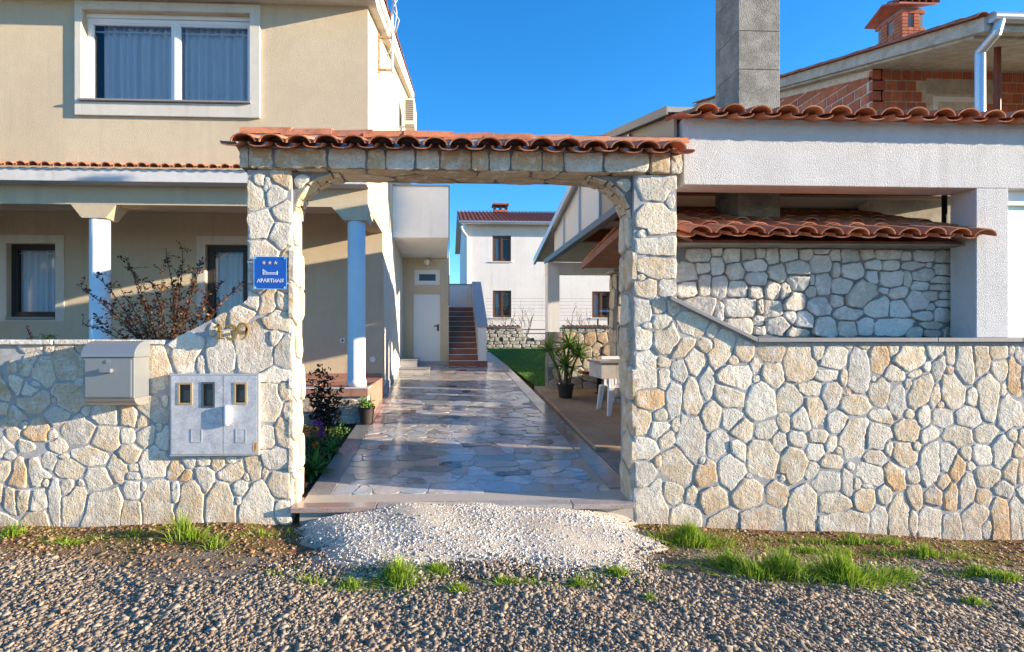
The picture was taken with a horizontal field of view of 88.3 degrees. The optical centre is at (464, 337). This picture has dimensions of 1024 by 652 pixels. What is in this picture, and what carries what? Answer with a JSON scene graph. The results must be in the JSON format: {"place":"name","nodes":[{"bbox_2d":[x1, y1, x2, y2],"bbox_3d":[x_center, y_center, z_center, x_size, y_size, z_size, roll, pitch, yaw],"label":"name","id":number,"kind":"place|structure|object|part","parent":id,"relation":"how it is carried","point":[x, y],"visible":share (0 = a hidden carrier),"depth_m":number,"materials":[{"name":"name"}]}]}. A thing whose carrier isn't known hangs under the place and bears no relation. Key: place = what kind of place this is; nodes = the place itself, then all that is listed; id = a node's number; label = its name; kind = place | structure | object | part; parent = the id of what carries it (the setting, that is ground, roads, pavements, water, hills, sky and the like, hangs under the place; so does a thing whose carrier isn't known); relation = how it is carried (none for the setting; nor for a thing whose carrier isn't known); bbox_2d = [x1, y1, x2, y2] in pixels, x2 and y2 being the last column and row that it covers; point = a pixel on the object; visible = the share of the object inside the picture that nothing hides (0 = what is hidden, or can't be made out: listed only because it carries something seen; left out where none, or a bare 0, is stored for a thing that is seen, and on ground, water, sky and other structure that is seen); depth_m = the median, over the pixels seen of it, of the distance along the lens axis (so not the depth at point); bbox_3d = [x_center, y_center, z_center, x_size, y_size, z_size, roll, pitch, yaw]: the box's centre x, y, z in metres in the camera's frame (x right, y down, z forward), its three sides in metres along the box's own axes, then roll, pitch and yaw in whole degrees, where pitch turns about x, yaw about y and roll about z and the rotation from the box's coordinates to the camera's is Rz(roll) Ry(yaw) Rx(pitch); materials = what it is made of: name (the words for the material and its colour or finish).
{"place":"outdoors","nodes":[
{"label":"outdoors","id":0,"kind":"place"},
{"bbox_2d":[290,352,634,524],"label":"driveway","id":1,"kind":"structure","parent":0,"point":[496,430],"depth_m":6.38,"materials":[{"name":"stone"}]},
{"bbox_2d":[356,397,374,423],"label":"potted plant","id":2,"kind":"object","parent":1,"relation":"on","point":[366,413],"visible":1,"depth_m":7.92,"materials":[{"name":"plant"}]},
{"bbox_2d":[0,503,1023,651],"bbox_3d":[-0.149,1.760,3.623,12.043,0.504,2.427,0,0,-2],"label":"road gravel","id":3,"kind":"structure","parent":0,"point":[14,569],"depth_m":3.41,"materials":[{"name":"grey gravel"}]},
{"bbox_2d":[0,351,1023,651],"bbox_3d":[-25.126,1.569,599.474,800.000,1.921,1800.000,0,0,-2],"label":"ground","id":4,"kind":"structure","parent":0,"point":[136,563],"depth_m":3.78,"materials":[{"name":"grey gravel"}]},
{"bbox_2d":[0,519,45,537],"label":"grass tuft","id":5,"kind":"object","parent":4,"relation":"on","point":[12,531],"visible":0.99,"depth_m":4.43,"materials":[{"name":"green plant"}]},
{"bbox_2d":[36,534,97,550],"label":"grass tuft","id":6,"kind":"object","parent":4,"relation":"on","point":[67,542],"visible":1,"depth_m":4.29,"materials":[{"name":"green plant"}]},
{"bbox_2d":[0,304,255,526],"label":"garden wall","id":7,"kind":"structure","parent":4,"relation":"on","point":[70,456],"depth_m":4.70,"materials":[{"name":"stone"}]},
{"bbox_2d":[81,341,149,404],"bbox_3d":[-3.026,0.310,4.550,0.445,0.559,0.275,0,0,-2],"label":"mailbox","id":8,"kind":"object","parent":7,"relation":"attached to","point":[115,372],"visible":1,"depth_m":4.46,"materials":[{"name":"silver metal"}]},
{"bbox_2d":[85,360,130,396],"bbox_3d":[-3.021,0.347,4.435,0.381,0.318,0.045,0,0,-2],"label":"door","id":9,"kind":"structure","parent":8,"relation":"in","point":[103,378],"depth_m":4.45,"materials":[{"name":"silver metal"}]},
{"bbox_2d":[170,373,260,455],"bbox_3d":[-2.240,0.692,4.728,0.781,0.734,0.165,0,0,-2],"label":"meter cabinet","id":10,"kind":"object","parent":7,"relation":"attached to","point":[225,424],"visible":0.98,"depth_m":4.70,"materials":[{"name":"silver metal"}]},
{"bbox_3d":[-2.391,0.692,4.731,0.449,0.702,0.096,0,0,-2],"label":"door","id":11,"kind":"part","parent":10,"relation":"part of","materials":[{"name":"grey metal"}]},
{"bbox_3d":[-2.013,0.692,4.747,0.294,0.702,0.096,0,0,-2],"label":"door","id":12,"kind":"part","parent":10,"relation":"part of","materials":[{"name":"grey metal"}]},
{"bbox_2d":[213,322,248,340],"bbox_3d":[-2.076,-0.053,4.707,0.304,0.163,0.100,0,0,-2],"label":"house number","id":13,"kind":"object","parent":7,"relation":"attached to","point":[234,328],"visible":1,"depth_m":4.66,"materials":[{"name":"brown metal"}]},
{"bbox_2d":[148,506,217,543],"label":"grass tuft","id":14,"kind":"object","parent":4,"relation":"on","point":[185,531],"visible":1,"depth_m":4.38,"materials":[{"name":"green plant"}]},
{"bbox_2d":[175,531,250,551],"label":"grass tuft","id":15,"kind":"object","parent":4,"relation":"on","point":[215,543],"visible":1,"depth_m":4.25,"materials":[{"name":"green plant"}]},
{"bbox_2d":[0,0,449,424],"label":"cream house","id":16,"kind":"structure","parent":4,"relation":"on","point":[120,120],"depth_m":8.26,"materials":[{"name":"paint"}]},
{"bbox_2d":[5,244,54,319],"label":"window","id":17,"kind":"structure","parent":16,"relation":"in","point":[32,266],"depth_m":10.19,"materials":[{"name":"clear glass"}]},
{"bbox_2d":[77,18,250,104],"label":"window","id":18,"kind":"structure","parent":16,"relation":"in","point":[130,60],"depth_m":8.35,"materials":[{"name":"white plastic"}]},
{"bbox_2d":[207,245,247,320],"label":"glazed door","id":19,"kind":"structure","parent":16,"relation":"in","point":[230,262],"depth_m":10.32,"materials":[{"name":"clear glass"}]},
{"bbox_2d":[378,0,399,72],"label":"antenna mast","id":20,"kind":"object","parent":16,"relation":"attached to","point":[391,51],"visible":1,"depth_m":9.53,"materials":[{"name":"metal"}]},
{"bbox_2d":[399,98,415,130],"bbox_3d":[-1.567,-5.930,14.591,0.426,1.051,0.912,0,0,-2],"label":"air conditioner","id":21,"kind":"object","parent":16,"relation":"attached to","point":[409,114],"visible":0.82,"depth_m":14.15,"materials":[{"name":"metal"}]},
{"bbox_2d":[424,259,429,264],"bbox_3d":[-1.105,-2.224,15.467,0.181,0.180,0.200,0,0,-2],"label":"wall lamp","id":22,"kind":"object","parent":16,"relation":"attached to","point":[426,261],"visible":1,"depth_m":15.40,"materials":[{"name":"white glass"}]},
{"bbox_2d":[414,294,439,360],"bbox_3d":[-1.112,-0.296,15.580,0.795,1.985,0.114,0,0,-2],"label":"door","id":23,"kind":"structure","parent":16,"relation":"in","point":[426,306],"depth_m":15.60,"materials":[{"name":"paint"}]},
{"bbox_2d":[415,270,439,284],"bbox_3d":[-1.123,-1.787,16.007,1.155,0.660,0.800,0,0,-2],"label":"window","id":24,"kind":"structure","parent":16,"relation":"in","point":[422,277],"depth_m":15.62,"materials":[{"name":"white plastic"}]},
{"bbox_2d":[302,423,356,496],"bbox_3d":[-3.931,1.436,6.501,4.690,0.269,3.080,0,0,-2],"label":"planting bed","id":25,"kind":"object","parent":4,"relation":"on","point":[308,485],"visible":0.02,"depth_m":6.89,"materials":[{"name":"green plant"}]},
{"bbox_2d":[26,325,56,339],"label":"shrub","id":26,"kind":"object","parent":25,"relation":"on","point":[47,337],"visible":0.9,"depth_m":5.31,"materials":[{"name":"green plant"}]},
{"bbox_2d":[77,241,247,339],"bbox_3d":[-3.181,0.137,5.580,1.773,2.426,0.721,0,0,-2],"label":"barberry shrub","id":27,"kind":"object","parent":25,"relation":"on","point":[174,333],"visible":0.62,"depth_m":5.56,"materials":[{"name":"brown plant"}]},
{"bbox_2d":[305,419,331,455],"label":"purple flowers","id":28,"kind":"object","parent":25,"relation":"on","point":[319,436],"visible":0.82,"depth_m":6.25,"materials":[{"name":"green plant"}]},
{"bbox_2d":[303,444,335,482],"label":"leafy plant","id":29,"kind":"object","parent":25,"relation":"on","point":[315,467],"visible":0.8,"depth_m":5.65,"materials":[{"name":"green plant"}]},
{"bbox_2d":[303,422,350,476],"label":"ground cover","id":30,"kind":"object","parent":25,"relation":"on","point":[340,438],"visible":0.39,"depth_m":7.02,"materials":[{"name":"green plant"}]},
{"bbox_2d":[306,364,349,440],"bbox_3d":[-1.820,0.882,7.054,0.597,1.078,0.607,0,0,-2],"label":"rose bush","id":31,"kind":"object","parent":25,"relation":"on","point":[326,404],"visible":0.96,"depth_m":6.98,"materials":[{"name":"green plant"}]},
{"bbox_2d":[319,434,342,459],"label":"leafy plant","id":32,"kind":"object","parent":25,"relation":"on","point":[330,444],"visible":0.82,"depth_m":6.42,"materials":[{"name":"green plant"}]},
{"bbox_2d":[330,552,445,604],"bbox_3d":[-0.525,1.659,3.683,0.939,0.190,0.679,0,0,-2],"label":"grass tuft","id":33,"kind":"object","parent":4,"relation":"on","point":[394,572],"visible":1,"depth_m":3.70,"materials":[{"name":"green plant"}]},
{"bbox_2d":[220,127,694,524],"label":"gate arch","id":34,"kind":"structure","parent":4,"relation":"on","point":[291,171],"depth_m":4.86,"materials":[{"name":"stone"}]},
{"bbox_2d":[254,256,286,288],"bbox_3d":[-1.742,-0.579,4.708,0.289,0.292,0.018,0,0,-2],"label":"apartment sign","id":35,"kind":"object","parent":34,"relation":"attached to","point":[270,272],"visible":1,"depth_m":4.71,"materials":[{"name":"blue metal"}]},
{"bbox_2d":[244,503,690,595],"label":"pale gravel","id":36,"kind":"structure","parent":4,"relation":"on","point":[582,515],"depth_m":4.27,"materials":[{"name":"white gravel"}]},
{"bbox_2d":[449,282,487,365],"bbox_3d":[0.039,-0.393,17.228,1.130,3.077,4.046,0,0,-2],"label":"outside stair","id":37,"kind":"object","parent":4,"relation":"on","point":[468,324],"visible":0.72,"depth_m":16.63,"materials":[{"name":"tile"}]},
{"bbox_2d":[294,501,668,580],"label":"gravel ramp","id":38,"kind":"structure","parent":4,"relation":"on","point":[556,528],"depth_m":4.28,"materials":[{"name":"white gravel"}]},
{"bbox_2d":[487,304,514,325],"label":"grape vine","id":39,"kind":"object","parent":4,"relation":"on","point":[502,318],"visible":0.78,"depth_m":24.17,"materials":[{"name":"brown plant"}]},
{"bbox_2d":[8,518,1023,606],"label":"verge grass","id":40,"kind":"structure","parent":4,"relation":"on","point":[972,570],"depth_m":4.11,"materials":[{"name":"green plant"}]},
{"bbox_2d":[509,300,533,334],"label":"grape vine","id":41,"kind":"object","parent":4,"relation":"on","point":[530,322],"visible":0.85,"depth_m":24.28,"materials":[{"name":"brown plant"}]},
{"bbox_2d":[455,203,609,339],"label":"white house","id":42,"kind":"structure","parent":4,"relation":"on","point":[495,249],"depth_m":28.18,"materials":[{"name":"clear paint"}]},
{"bbox_2d":[491,291,510,317],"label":"window","id":43,"kind":"structure","parent":42,"relation":"in","point":[498,296],"depth_m":28.19,"materials":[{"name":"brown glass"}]},
{"bbox_2d":[491,236,512,262],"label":"window","id":44,"kind":"structure","parent":42,"relation":"in","point":[501,245],"depth_m":28.19,"materials":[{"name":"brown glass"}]},
{"bbox_2d":[590,291,609,318],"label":"window","id":45,"kind":"structure","parent":42,"relation":"in","point":[600,299],"depth_m":28.41,"materials":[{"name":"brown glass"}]},
{"bbox_2d":[486,298,608,324],"bbox_3d":[4.490,-0.608,24.312,6.991,2.415,0.205,0,0,-2],"label":"vine trellis","id":46,"kind":"object","parent":4,"relation":"on","point":[598,320],"visible":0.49,"depth_m":24.35,"materials":[{"name":"metal"}]},
{"bbox_2d":[486,325,609,350],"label":"wall","id":47,"kind":"structure","parent":4,"relation":"on","point":[507,336],"depth_m":23.60,"materials":[{"name":"stone"}]},
{"bbox_2d":[534,386,620,452],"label":"terrace floor","id":48,"kind":"structure","parent":4,"relation":"on","point":[587,421],"depth_m":8.43,"materials":[{"name":"beige concrete"}]},
{"bbox_2d":[527,319,601,397],"bbox_3d":[1.913,0.390,9.995,1.372,1.513,1.220,0,0,-41],"label":"potted yucca","id":49,"kind":"object","parent":48,"relation":"on","point":[565,389],"visible":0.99,"depth_m":9.91,"materials":[{"name":"plant"}]},
{"bbox_2d":[587,359,618,378],"bbox_3d":[2.649,0.852,7.728,1.530,1.042,0.680,0,0,-2],"label":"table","id":50,"kind":"object","parent":48,"relation":"on","point":[603,368],"visible":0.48,"depth_m":7.40,"materials":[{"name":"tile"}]},
{"bbox_2d":[597,356,619,415],"bbox_3d":[2.578,0.793,8.705,0.611,0.950,0.631,0,0,-2],"label":"plastic chair","id":51,"kind":"object","parent":48,"relation":"on","point":[610,390],"visible":0.36,"depth_m":8.87,"materials":[{"name":"white plastic"}]},
{"bbox_2d":[564,306,595,325],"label":"grape vine","id":52,"kind":"object","parent":4,"relation":"on","point":[579,317],"visible":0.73,"depth_m":24.42,"materials":[{"name":"brown plant"}]},
{"bbox_2d":[597,452,620,474],"bbox_3d":[3.962,1.571,6.016,4.580,0.285,1.290,0,0,-2],"label":"terrace apron","id":53,"kind":"object","parent":4,"relation":"on","point":[612,460],"visible":0.1,"depth_m":6.26,"materials":[{"name":"concrete"}]},
{"bbox_2d":[622,518,746,553],"bbox_3d":[1.917,1.665,4.485,1.223,0.258,0.588,0,0,-2],"label":"grass tuft","id":54,"kind":"object","parent":4,"relation":"on","point":[689,535],"visible":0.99,"depth_m":4.46,"materials":[{"name":"green plant"}]},
{"bbox_2d":[660,545,762,574],"bbox_3d":[2.058,1.714,4.066,1.196,0.187,0.565,0,0,-2],"label":"grass tuft","id":55,"kind":"object","parent":4,"relation":"on","point":[728,559],"visible":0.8,"depth_m":4.07,"materials":[{"name":"green plant"}]},
{"bbox_2d":[691,543,839,586],"bbox_3d":[2.319,1.702,3.987,1.298,0.269,0.681,0,0,-2],"label":"grass tuft","id":56,"kind":"object","parent":4,"relation":"on","point":[781,562],"visible":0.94,"depth_m":3.95,"materials":[{"name":"green plant"}]},
{"bbox_2d":[534,103,1023,387],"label":"carport","id":57,"kind":"object","parent":4,"relation":"on","point":[963,167],"visible":0.33,"depth_m":5.17,"materials":[{"name":"white paint"}]},
{"bbox_2d":[581,0,996,403],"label":"outdoor kitchen","id":58,"kind":"object","parent":4,"relation":"on","point":[760,265],"visible":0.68,"depth_m":5.46,"materials":[{"name":"stone"}]},
{"bbox_2d":[660,296,1023,539],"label":"garden wall","id":59,"kind":"structure","parent":4,"relation":"on","point":[921,437],"depth_m":4.99,"materials":[{"name":"stone"}]},
{"bbox_2d":[692,0,1023,111],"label":"brick house","id":60,"kind":"structure","parent":4,"relation":"on","point":[909,61],"depth_m":12.46,"materials":[{"name":"brick"}]},
{"bbox_2d":[933,96,973,109],"bbox_3d":[11.803,-5.156,12.533,1.291,1.159,0.050,0,0,-2],"label":"window","id":61,"kind":"structure","parent":60,"relation":"in","point":[936,99],"depth_m":12.50,"materials":[{"name":"grey concrete"}]},
{"bbox_2d":[775,547,948,596],"bbox_3d":[2.902,1.717,3.956,1.477,0.301,0.686,0,0,-2],"label":"grass tuft","id":62,"kind":"object","parent":4,"relation":"on","point":[843,569],"visible":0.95,"depth_m":3.92,"materials":[{"name":"green plant"}]},
{"bbox_2d":[861,560,937,588],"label":"grass tuft","id":63,"kind":"object","parent":4,"relation":"on","point":[909,575],"visible":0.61,"depth_m":4.05,"materials":[{"name":"green plant"}]},
{"bbox_2d":[486,348,544,385],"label":"lawn","id":64,"kind":"structure","parent":0,"point":[513,356],"depth_m":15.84,"materials":[{"name":"green plant"}]},
{"bbox_2d":[578,371,600,393],"bbox_3d":[3.000,0.906,10.535,1.372,0.465,0.400,0,0,-2],"label":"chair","id":65,"kind":"object","parent":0,"point":[598,379],"visible":0.26,"depth_m":10.44,"materials":[{"name":"black metal"}]},
{"bbox_2d":[387,0,1023,283],"label":"sky","id":66,"kind":"structure","parent":0,"point":[536,67],"materials":[{"name":"blue"}]}
]}

